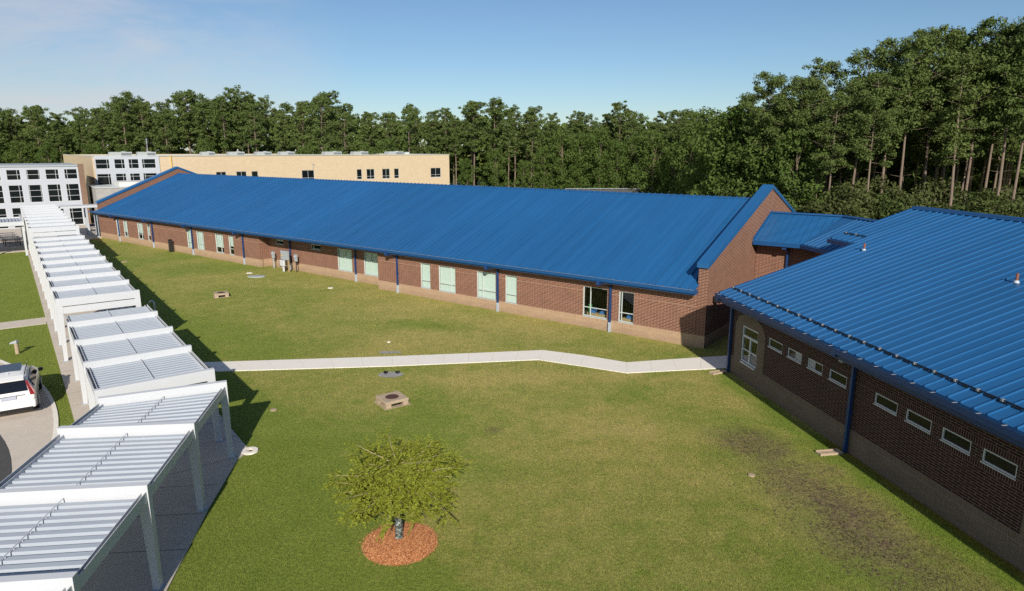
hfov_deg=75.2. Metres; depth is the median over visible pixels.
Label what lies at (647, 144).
broadleaf tree
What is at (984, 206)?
leafy bush
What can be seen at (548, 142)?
pine tree
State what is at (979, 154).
pine tree
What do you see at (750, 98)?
pine tree
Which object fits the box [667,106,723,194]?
broadleaf tree
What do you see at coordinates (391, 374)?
gravel patch
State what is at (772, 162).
broadleaf tree
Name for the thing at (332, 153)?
air conditioner
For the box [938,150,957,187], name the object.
pine tree
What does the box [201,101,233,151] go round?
pine tree
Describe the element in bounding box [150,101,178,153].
pine tree
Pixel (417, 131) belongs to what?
pine tree
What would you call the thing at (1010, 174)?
pine tree
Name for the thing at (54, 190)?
window
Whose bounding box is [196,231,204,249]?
window
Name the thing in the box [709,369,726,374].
splash block
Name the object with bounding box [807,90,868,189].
pine tree
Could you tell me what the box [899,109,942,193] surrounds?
pine tree
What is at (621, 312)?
window
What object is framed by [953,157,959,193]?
pine tree
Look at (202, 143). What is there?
broadleaf tree
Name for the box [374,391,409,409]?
drain inlet
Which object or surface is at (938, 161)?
pine tree
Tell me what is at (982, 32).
pine tree
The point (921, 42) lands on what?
pine tree
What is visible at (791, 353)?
window
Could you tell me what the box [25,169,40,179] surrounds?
window
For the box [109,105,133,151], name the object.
pine tree
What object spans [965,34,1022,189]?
pine tree
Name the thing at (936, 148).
pine tree
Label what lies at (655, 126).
pine tree
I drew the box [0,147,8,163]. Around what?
broadleaf tree
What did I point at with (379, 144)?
broadleaf tree
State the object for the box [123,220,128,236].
window
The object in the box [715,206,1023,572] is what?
gymnasium building
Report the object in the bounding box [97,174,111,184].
window
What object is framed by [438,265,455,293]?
window
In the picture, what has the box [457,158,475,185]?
broadleaf tree
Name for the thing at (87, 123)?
pine tree
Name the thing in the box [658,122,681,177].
pine tree
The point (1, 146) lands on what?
pine tree
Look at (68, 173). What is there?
window
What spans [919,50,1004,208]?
pine tree
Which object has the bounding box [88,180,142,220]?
block building
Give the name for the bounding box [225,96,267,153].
pine tree
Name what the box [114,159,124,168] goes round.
window
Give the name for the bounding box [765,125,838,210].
broadleaf tree
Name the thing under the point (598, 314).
bookcase
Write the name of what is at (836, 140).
pine tree
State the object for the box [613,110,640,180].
pine tree
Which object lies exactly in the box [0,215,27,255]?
patio canopy
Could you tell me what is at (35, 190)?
window
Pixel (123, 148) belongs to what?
broadleaf tree
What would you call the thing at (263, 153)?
air conditioner
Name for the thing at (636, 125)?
pine tree
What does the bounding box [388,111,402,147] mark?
pine tree
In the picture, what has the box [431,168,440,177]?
window
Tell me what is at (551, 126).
pine tree
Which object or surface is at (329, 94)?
pine tree
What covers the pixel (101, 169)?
cream building
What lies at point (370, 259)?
window
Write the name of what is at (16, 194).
window
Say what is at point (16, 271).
lawn ground
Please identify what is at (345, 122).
pine tree
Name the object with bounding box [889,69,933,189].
pine tree
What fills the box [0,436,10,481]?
driveway asphalt
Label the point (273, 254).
electric meter
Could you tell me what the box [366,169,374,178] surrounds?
window
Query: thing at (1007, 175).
pine tree
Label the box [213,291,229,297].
drain inlet
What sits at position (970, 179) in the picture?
pine tree
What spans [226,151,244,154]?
air conditioner
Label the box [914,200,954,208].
leafy bush
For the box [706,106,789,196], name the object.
broadleaf tree
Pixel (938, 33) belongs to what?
pine tree
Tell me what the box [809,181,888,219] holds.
leafy bush
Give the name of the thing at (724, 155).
broadleaf tree
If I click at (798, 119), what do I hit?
pine tree
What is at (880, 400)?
window
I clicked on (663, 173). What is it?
broadleaf tree
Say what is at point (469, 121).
pine tree
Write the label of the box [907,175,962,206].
leafy bush
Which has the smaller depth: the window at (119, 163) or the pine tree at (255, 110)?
the window at (119, 163)
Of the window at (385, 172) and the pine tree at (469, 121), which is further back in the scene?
the pine tree at (469, 121)
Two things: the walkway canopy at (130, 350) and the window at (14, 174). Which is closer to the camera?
the walkway canopy at (130, 350)
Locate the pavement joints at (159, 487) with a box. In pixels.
[45,303,246,552]
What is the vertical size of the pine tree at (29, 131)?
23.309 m
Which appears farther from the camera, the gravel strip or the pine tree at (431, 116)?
the pine tree at (431, 116)
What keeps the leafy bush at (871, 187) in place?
on the lawn ground at (16, 271)
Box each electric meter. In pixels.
[271,251,274,267]
[293,254,297,271]
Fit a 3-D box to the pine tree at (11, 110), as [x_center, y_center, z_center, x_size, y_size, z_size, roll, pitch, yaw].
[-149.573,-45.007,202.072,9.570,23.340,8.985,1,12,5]
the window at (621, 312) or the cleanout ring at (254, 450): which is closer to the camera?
the cleanout ring at (254, 450)
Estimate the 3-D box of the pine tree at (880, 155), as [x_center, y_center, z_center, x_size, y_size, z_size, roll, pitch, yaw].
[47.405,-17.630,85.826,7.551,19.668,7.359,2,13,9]
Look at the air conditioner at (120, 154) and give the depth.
108.46 m
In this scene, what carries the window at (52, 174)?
in the glazed building at (57, 184)
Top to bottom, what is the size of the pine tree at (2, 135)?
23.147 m
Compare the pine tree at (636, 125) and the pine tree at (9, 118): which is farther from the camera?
the pine tree at (9, 118)
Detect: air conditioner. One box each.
[107,151,131,156]
[135,151,155,155]
[199,151,214,154]
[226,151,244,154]
[254,151,271,154]
[277,151,294,154]
[321,151,341,154]
[350,151,367,154]
[384,151,402,153]
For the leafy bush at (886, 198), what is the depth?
69.49 m
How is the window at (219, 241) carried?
in the school building at (663, 267)
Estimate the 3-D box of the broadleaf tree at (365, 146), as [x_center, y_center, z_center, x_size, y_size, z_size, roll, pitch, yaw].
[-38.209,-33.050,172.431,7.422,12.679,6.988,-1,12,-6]
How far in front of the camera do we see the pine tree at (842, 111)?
94.20 m
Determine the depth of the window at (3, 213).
93.60 m
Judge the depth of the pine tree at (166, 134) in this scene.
183.27 m
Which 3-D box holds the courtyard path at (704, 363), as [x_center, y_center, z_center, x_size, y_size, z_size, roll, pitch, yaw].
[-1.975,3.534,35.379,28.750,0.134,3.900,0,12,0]
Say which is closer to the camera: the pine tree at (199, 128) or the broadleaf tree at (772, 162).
the broadleaf tree at (772, 162)
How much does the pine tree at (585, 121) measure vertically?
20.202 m
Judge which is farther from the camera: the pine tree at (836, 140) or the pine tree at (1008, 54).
the pine tree at (836, 140)
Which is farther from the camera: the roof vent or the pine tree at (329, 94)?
the pine tree at (329, 94)
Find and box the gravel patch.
[378,371,402,376]
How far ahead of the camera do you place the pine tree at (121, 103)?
184.61 m
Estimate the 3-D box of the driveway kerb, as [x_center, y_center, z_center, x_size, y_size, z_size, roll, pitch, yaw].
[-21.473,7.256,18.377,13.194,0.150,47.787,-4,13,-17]
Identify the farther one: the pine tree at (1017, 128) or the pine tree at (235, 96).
the pine tree at (235, 96)
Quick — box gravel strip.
[379,351,401,353]
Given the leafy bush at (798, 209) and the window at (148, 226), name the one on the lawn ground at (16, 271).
the leafy bush at (798, 209)
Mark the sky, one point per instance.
(563, 57)
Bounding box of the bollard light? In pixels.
[9,340,19,353]
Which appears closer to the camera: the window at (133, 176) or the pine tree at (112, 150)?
the window at (133, 176)
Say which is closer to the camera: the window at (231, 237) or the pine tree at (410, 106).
the window at (231, 237)
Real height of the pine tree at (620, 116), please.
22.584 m
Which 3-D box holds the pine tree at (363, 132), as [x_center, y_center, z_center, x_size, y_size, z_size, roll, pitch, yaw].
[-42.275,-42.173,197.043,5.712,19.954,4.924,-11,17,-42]
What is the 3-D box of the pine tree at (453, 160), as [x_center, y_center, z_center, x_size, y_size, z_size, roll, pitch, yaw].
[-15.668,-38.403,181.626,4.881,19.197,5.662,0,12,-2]
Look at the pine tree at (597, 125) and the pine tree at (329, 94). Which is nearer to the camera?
the pine tree at (597, 125)
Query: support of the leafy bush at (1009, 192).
on the lawn ground at (16, 271)
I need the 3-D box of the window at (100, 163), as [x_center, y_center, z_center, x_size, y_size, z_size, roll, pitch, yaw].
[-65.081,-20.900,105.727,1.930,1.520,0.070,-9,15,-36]
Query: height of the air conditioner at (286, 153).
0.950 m
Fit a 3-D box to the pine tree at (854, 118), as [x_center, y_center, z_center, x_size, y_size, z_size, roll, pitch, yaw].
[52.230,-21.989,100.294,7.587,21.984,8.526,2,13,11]
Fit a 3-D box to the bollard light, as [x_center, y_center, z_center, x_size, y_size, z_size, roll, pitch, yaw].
[-27.363,2.825,36.606,0.420,0.793,0.216,0,12,0]
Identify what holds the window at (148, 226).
in the school building at (663, 267)
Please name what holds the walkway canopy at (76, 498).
on the covered pavement at (128, 569)
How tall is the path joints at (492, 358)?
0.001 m
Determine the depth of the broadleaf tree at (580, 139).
158.11 m
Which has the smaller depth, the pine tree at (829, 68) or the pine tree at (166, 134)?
the pine tree at (829, 68)
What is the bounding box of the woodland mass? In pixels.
[0,105,1023,211]
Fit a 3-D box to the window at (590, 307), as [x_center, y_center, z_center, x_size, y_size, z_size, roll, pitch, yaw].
[5.199,0.445,41.539,1.800,1.950,0.148,9,15,36]
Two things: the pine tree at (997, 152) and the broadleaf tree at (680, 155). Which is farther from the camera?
the broadleaf tree at (680, 155)
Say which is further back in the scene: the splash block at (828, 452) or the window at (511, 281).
the window at (511, 281)
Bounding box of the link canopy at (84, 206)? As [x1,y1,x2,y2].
[59,204,96,235]
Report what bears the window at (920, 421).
in the gymnasium building at (893, 352)
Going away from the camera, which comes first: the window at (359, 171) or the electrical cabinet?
the electrical cabinet
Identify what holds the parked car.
on the driveway concrete
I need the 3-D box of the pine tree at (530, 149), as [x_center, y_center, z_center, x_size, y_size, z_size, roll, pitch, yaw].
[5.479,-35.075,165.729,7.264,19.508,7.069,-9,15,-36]
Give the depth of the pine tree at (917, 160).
100.25 m
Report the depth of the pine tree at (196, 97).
202.11 m
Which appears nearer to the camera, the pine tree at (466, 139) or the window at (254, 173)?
the window at (254, 173)
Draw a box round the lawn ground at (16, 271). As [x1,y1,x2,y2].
[0,155,1023,590]
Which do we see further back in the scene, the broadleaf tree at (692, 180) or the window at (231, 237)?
the broadleaf tree at (692, 180)
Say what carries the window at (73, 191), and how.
in the glazed building at (57, 184)
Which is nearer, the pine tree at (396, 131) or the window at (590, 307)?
the window at (590, 307)
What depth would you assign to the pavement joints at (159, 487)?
20.49 m
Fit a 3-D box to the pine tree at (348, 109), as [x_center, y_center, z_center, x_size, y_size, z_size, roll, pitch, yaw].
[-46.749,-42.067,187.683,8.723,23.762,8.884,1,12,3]
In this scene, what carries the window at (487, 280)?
in the school building at (663, 267)
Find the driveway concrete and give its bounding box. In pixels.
[0,362,53,472]
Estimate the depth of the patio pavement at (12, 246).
78.63 m
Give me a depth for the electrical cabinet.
60.91 m
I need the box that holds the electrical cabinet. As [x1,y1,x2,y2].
[280,250,289,271]
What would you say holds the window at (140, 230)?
in the school building at (663, 267)
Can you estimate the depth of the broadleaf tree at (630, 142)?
152.20 m
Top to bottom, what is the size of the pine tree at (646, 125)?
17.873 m
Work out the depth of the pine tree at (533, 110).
172.14 m
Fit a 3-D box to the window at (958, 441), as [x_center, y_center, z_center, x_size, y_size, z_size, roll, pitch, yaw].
[13.240,4.327,19.804,0.108,0.440,1.120,-2,13,-9]
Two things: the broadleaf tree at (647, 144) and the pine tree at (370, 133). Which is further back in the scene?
the pine tree at (370, 133)
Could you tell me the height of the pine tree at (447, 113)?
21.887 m
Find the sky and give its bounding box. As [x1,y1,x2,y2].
[0,0,1023,152]
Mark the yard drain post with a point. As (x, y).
(170, 245)
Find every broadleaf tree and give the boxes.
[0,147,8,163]
[4,139,37,163]
[33,141,63,162]
[81,143,106,153]
[115,146,128,151]
[191,137,218,153]
[300,142,321,153]
[357,143,371,154]
[370,137,396,154]
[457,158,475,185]
[479,147,511,186]
[511,159,532,187]
[530,145,558,188]
[542,131,585,189]
[563,132,596,187]
[579,126,619,187]
[601,138,633,187]
[618,132,652,187]
[627,128,673,193]
[656,141,689,194]
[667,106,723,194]
[669,123,697,193]
[680,111,727,194]
[685,105,755,195]
[688,114,750,195]
[689,157,710,194]
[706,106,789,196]
[725,113,805,196]
[739,121,821,205]
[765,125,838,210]
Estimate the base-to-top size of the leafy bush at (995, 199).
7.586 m
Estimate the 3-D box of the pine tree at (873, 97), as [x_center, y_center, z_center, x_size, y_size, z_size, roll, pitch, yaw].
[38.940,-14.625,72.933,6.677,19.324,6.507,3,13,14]
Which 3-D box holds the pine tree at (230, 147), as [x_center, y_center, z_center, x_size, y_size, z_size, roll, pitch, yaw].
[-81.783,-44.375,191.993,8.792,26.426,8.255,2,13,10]
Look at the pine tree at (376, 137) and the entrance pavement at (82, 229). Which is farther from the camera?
the pine tree at (376, 137)
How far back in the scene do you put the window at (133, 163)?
108.31 m
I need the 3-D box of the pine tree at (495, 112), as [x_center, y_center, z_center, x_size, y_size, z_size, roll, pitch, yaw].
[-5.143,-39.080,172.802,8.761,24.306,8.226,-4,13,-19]
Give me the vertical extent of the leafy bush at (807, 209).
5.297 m
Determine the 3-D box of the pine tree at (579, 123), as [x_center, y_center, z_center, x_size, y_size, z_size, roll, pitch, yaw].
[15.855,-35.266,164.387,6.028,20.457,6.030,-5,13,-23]
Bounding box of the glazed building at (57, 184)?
[0,163,90,228]
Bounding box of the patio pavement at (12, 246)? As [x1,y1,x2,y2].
[0,228,24,252]
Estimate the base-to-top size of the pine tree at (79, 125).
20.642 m
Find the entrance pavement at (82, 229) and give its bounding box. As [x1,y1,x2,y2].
[35,221,126,239]
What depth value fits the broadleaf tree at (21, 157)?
188.57 m
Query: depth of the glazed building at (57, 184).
95.83 m
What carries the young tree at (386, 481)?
on the mulch ring at (419, 542)
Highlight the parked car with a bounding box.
[0,362,42,413]
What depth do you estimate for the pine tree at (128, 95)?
189.97 m
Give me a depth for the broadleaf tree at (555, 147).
158.31 m
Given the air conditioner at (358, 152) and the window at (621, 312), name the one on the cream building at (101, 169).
the air conditioner at (358, 152)
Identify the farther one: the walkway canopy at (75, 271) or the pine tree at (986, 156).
the pine tree at (986, 156)
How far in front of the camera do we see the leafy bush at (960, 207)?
66.51 m
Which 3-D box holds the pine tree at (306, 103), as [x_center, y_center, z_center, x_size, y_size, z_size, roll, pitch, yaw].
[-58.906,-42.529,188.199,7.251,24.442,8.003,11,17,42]
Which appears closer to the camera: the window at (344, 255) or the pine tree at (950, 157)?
the window at (344, 255)
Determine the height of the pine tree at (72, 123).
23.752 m
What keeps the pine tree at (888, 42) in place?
on the lawn ground at (16, 271)
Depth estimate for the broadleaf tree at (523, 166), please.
161.72 m
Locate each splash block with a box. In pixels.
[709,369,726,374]
[815,448,842,455]
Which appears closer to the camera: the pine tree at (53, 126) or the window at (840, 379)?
the window at (840, 379)
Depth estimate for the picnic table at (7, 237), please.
79.51 m
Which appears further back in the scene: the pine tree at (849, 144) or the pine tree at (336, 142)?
the pine tree at (336, 142)
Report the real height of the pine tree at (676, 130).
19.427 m
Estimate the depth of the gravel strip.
36.81 m
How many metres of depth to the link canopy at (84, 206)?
85.47 m
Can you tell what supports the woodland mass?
on the lawn ground at (16, 271)
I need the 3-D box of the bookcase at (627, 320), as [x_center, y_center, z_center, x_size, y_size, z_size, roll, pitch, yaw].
[7.237,1.789,40.871,0.900,0.790,0.360,9,15,36]
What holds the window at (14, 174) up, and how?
in the glazed building at (57, 184)
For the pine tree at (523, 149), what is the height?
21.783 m
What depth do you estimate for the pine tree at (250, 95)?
198.01 m
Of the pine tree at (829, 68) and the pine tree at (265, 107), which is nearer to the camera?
the pine tree at (829, 68)
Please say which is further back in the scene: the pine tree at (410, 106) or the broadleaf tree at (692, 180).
the pine tree at (410, 106)
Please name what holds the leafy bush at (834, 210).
on the lawn ground at (16, 271)
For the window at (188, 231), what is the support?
in the school building at (663, 267)
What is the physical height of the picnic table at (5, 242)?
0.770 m
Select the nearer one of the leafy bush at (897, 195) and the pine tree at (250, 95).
the leafy bush at (897, 195)
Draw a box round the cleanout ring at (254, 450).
[241,447,257,454]
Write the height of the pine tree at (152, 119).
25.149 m
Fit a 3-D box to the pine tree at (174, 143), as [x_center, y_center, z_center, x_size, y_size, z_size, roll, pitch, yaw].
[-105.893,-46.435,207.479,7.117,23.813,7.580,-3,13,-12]
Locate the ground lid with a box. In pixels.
[247,275,264,277]
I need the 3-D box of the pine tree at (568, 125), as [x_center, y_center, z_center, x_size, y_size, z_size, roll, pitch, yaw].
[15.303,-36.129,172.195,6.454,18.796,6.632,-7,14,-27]
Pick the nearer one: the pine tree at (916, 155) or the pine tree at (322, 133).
the pine tree at (916, 155)
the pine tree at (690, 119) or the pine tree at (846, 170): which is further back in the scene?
the pine tree at (690, 119)
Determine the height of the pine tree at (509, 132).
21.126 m
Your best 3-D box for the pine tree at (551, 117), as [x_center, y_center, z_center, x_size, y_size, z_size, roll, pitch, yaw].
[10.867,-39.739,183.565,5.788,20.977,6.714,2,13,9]
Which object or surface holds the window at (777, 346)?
in the gymnasium building at (893, 352)
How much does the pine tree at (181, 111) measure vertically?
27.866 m
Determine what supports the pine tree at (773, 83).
on the lawn ground at (16, 271)
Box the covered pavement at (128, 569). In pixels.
[26,235,249,590]
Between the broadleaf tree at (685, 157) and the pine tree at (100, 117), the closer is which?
the broadleaf tree at (685, 157)
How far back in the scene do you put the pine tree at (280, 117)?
180.91 m
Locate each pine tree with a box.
[0,108,11,149]
[0,108,33,162]
[0,111,6,161]
[0,113,23,157]
[0,114,24,161]
[16,111,47,162]
[18,105,55,156]
[22,105,49,162]
[44,112,71,155]
[48,119,69,162]
[55,120,73,153]
[63,106,93,153]
[72,115,92,153]
[80,109,98,150]
[85,107,116,151]
[89,108,112,151]
[100,95,144,153]
[105,102,124,151]
[109,90,147,153]
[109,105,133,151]
[122,102,159,151]
[131,95,155,148]
[133,101,158,147]
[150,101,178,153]
[151,112,183,153]
[158,108,181,153]
[165,89,197,153]
[170,91,204,153]
[189,92,211,152]
[189,102,219,150]
[191,97,218,149]
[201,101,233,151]
[209,97,238,151]
[211,94,239,152]
[222,85,251,150]
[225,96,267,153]
[234,91,265,151]
[240,102,271,151]
[253,95,277,152]
[265,102,296,151]
[267,109,287,149]
[268,113,289,153]
[283,104,319,153]
[288,101,313,148]
[293,100,318,153]
[303,95,337,153]
[310,90,349,147]
[310,98,332,151]
[328,107,346,151]
[329,112,357,153]
[331,103,359,151]
[357,112,381,152]
[357,121,373,150]
[358,111,381,150]
[375,112,400,150]
[381,117,402,147]
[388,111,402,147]
[397,103,421,153]
[397,107,421,153]
[408,109,427,153]
[418,119,445,153]
[422,111,444,153]
[434,107,457,159]
[437,111,455,167]
[443,118,465,184]
[446,122,460,184]
[455,101,487,185]
[458,100,482,185]
[464,118,478,164]
[478,97,508,164]
[484,100,508,161]
[488,105,505,185]
[499,108,519,186]
[500,104,528,186]
[515,114,549,184]
[516,112,541,183]
[518,105,545,186]
[541,121,561,178]
[542,112,561,156]
[545,123,560,162]
[560,119,581,168]
[564,111,586,181]
[575,113,598,185]
[588,121,609,183]
[599,112,618,187]
[607,100,630,160]
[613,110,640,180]
[617,119,643,186]
[628,110,654,184]
[639,121,666,162]
[641,121,658,180]
[653,111,670,186]
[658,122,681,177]
[660,109,690,180]
[679,108,693,161]
[684,111,708,157]
[695,121,716,159]
[728,92,767,169]
[738,70,803,185]
[762,75,829,196]
[792,57,853,193]
[804,100,851,200]
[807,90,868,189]
[813,109,844,191]
[828,112,863,194]
[831,45,897,198]
[836,77,857,179]
[838,70,912,201]
[844,88,875,180]
[849,36,941,203]
[851,86,896,178]
[875,28,961,191]
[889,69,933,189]
[897,24,978,198]
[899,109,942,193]
[908,141,931,198]
[909,28,997,206]
[917,73,979,193]
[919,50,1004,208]
[934,53,947,182]
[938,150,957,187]
[944,14,1020,210]
[951,87,998,197]
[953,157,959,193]
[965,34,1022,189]
[966,45,1005,210]
[970,16,1023,208]
[972,78,1022,191]
[976,62,1010,195]
[990,22,1023,202]
[999,116,1023,175]
[1002,145,1015,186]
[1002,149,1011,191]
[1006,130,1021,196]
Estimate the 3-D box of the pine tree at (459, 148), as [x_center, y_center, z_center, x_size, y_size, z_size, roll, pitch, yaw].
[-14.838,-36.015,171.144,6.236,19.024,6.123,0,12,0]
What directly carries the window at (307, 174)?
in the cream building at (101, 169)
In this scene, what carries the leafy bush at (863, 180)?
on the lawn ground at (16, 271)
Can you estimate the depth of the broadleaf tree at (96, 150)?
183.75 m
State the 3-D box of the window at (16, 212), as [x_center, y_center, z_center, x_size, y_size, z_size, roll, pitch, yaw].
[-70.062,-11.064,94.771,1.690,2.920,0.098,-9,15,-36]
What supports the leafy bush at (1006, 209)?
on the lawn ground at (16, 271)
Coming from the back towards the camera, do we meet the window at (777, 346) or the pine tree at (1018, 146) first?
the pine tree at (1018, 146)
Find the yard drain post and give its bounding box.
[168,239,172,251]
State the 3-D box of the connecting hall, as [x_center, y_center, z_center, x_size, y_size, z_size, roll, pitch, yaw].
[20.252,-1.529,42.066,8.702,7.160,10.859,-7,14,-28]
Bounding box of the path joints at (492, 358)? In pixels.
[207,351,724,368]
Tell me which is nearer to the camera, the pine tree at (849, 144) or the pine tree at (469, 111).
the pine tree at (849, 144)
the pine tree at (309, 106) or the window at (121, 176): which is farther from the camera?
the pine tree at (309, 106)
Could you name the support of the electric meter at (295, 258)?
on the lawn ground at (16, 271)
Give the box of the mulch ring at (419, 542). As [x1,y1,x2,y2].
[358,521,443,566]
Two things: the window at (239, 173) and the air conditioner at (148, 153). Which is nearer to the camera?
the air conditioner at (148, 153)
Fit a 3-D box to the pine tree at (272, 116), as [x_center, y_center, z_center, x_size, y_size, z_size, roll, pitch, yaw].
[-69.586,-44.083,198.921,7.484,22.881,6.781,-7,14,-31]
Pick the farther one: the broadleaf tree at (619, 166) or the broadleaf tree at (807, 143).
the broadleaf tree at (619, 166)
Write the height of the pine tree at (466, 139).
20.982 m
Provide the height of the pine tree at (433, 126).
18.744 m
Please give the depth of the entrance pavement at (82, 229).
90.03 m
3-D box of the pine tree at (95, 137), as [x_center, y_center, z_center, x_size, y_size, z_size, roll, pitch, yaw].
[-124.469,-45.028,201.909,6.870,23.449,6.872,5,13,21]
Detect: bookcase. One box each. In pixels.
[587,312,606,317]
[622,317,632,321]
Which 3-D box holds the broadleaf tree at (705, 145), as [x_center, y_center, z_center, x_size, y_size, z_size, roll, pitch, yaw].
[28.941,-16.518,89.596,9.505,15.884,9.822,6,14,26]
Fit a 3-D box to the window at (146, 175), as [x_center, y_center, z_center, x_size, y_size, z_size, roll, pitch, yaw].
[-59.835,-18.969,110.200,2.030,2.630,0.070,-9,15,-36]
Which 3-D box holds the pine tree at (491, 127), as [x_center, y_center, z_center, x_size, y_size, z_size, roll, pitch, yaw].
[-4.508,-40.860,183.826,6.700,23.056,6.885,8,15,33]
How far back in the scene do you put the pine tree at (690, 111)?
152.19 m
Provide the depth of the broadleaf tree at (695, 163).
104.87 m
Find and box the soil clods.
[670,393,1003,590]
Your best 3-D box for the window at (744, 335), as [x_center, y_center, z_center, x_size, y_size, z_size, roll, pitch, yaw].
[11.328,2.474,31.702,0.170,1.860,1.500,-2,13,-9]
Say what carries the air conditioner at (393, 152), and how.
on the cream building at (101, 169)
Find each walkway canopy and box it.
[0,380,235,590]
[20,204,79,270]
[32,234,140,361]
[64,305,222,442]
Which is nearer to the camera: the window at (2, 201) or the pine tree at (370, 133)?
the window at (2, 201)
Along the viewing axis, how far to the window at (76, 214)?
98.86 m
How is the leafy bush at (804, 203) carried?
on the lawn ground at (16, 271)
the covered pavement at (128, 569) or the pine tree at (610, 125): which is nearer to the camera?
the covered pavement at (128, 569)
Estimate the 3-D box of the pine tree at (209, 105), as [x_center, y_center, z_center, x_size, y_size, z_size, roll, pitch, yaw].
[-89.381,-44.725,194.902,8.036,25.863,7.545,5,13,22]
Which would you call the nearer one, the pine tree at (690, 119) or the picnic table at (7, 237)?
the picnic table at (7, 237)
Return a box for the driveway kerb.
[0,360,58,438]
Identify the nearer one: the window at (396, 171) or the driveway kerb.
the driveway kerb
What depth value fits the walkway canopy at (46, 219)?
67.62 m
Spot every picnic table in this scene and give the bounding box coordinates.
[0,234,16,241]
[0,236,19,243]
[2,238,22,245]
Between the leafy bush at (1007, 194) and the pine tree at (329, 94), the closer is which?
the leafy bush at (1007, 194)
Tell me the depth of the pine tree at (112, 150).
206.66 m
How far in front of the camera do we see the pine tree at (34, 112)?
189.87 m
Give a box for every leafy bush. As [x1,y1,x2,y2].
[715,186,748,196]
[786,195,813,208]
[792,205,808,212]
[799,206,821,212]
[801,198,851,215]
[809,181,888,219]
[837,177,887,214]
[849,204,890,219]
[850,174,896,212]
[871,191,915,219]
[874,185,933,216]
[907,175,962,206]
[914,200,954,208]
[940,187,1003,212]
[943,202,983,211]
[950,204,987,211]
[967,195,1023,216]
[968,193,1017,213]
[980,184,1023,211]
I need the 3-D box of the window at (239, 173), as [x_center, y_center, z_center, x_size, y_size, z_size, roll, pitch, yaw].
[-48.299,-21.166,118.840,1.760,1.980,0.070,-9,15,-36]
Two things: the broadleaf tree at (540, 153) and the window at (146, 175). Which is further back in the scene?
the broadleaf tree at (540, 153)
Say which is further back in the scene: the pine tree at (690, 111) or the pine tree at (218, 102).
the pine tree at (218, 102)
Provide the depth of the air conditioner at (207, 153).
116.41 m
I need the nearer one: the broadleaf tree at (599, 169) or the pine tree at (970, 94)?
the pine tree at (970, 94)
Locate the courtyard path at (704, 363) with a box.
[203,350,726,372]
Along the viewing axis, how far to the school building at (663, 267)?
49.60 m
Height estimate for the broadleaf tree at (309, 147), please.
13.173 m
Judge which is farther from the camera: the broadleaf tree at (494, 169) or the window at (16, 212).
the broadleaf tree at (494, 169)
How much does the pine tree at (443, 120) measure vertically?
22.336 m
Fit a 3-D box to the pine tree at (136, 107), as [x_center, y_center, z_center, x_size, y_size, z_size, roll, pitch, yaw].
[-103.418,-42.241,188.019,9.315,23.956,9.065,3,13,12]
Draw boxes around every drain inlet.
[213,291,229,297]
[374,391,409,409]
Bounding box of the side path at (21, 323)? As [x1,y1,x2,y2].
[0,317,46,329]
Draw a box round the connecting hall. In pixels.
[753,210,876,278]
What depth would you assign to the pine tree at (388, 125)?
176.56 m
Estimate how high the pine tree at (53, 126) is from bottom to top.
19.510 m
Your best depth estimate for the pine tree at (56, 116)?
199.52 m
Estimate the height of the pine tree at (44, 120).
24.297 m
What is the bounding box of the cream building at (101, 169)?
[63,153,449,214]
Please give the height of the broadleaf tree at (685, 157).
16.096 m
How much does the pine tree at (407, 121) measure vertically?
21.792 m
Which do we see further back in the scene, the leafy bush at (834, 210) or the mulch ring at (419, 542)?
the leafy bush at (834, 210)
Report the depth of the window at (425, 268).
50.48 m
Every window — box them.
[0,185,4,203]
[0,208,8,228]
[5,169,20,180]
[8,185,24,203]
[11,208,21,228]
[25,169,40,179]
[28,184,43,202]
[45,169,59,179]
[47,184,62,201]
[63,169,77,178]
[66,183,80,200]
[69,208,84,224]
[95,159,109,168]
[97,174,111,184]
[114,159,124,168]
[116,173,126,180]
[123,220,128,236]
[128,159,139,168]
[130,173,140,179]
[137,222,143,239]
[141,159,155,168]
[143,173,156,179]
[147,224,150,240]
[187,230,191,247]
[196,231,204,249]
[215,234,223,253]
[228,235,233,254]
[236,171,246,175]
[251,171,257,176]
[302,170,314,178]
[337,248,352,272]
[357,169,361,179]
[364,252,377,276]
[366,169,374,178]
[382,169,389,178]
[394,168,398,178]
[420,263,430,289]
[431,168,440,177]
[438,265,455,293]
[476,271,495,300]
[505,275,516,303]
[582,286,607,319]
[617,291,633,324]
[740,325,757,370]
[768,338,782,353]
[787,347,801,364]
[806,358,822,375]
[828,369,846,388]
[873,393,897,415]
[904,409,931,434]
[940,427,971,455]
[980,448,1017,480]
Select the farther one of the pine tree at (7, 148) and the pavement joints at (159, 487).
the pine tree at (7, 148)
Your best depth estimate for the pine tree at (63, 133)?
207.08 m
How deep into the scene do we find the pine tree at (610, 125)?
167.61 m
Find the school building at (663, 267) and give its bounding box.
[88,166,795,348]
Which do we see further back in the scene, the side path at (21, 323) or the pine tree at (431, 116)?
the pine tree at (431, 116)
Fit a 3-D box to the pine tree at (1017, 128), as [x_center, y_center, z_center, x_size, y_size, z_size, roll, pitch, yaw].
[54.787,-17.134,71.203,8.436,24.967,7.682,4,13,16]
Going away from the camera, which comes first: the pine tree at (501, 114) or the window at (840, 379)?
the window at (840, 379)
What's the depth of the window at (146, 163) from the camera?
109.59 m
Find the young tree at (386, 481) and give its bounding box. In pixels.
[318,427,474,543]
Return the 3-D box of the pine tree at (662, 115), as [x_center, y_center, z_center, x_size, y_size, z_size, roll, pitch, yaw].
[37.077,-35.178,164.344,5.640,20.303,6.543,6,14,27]
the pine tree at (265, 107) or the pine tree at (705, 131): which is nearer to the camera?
the pine tree at (705, 131)
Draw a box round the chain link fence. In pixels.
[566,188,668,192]

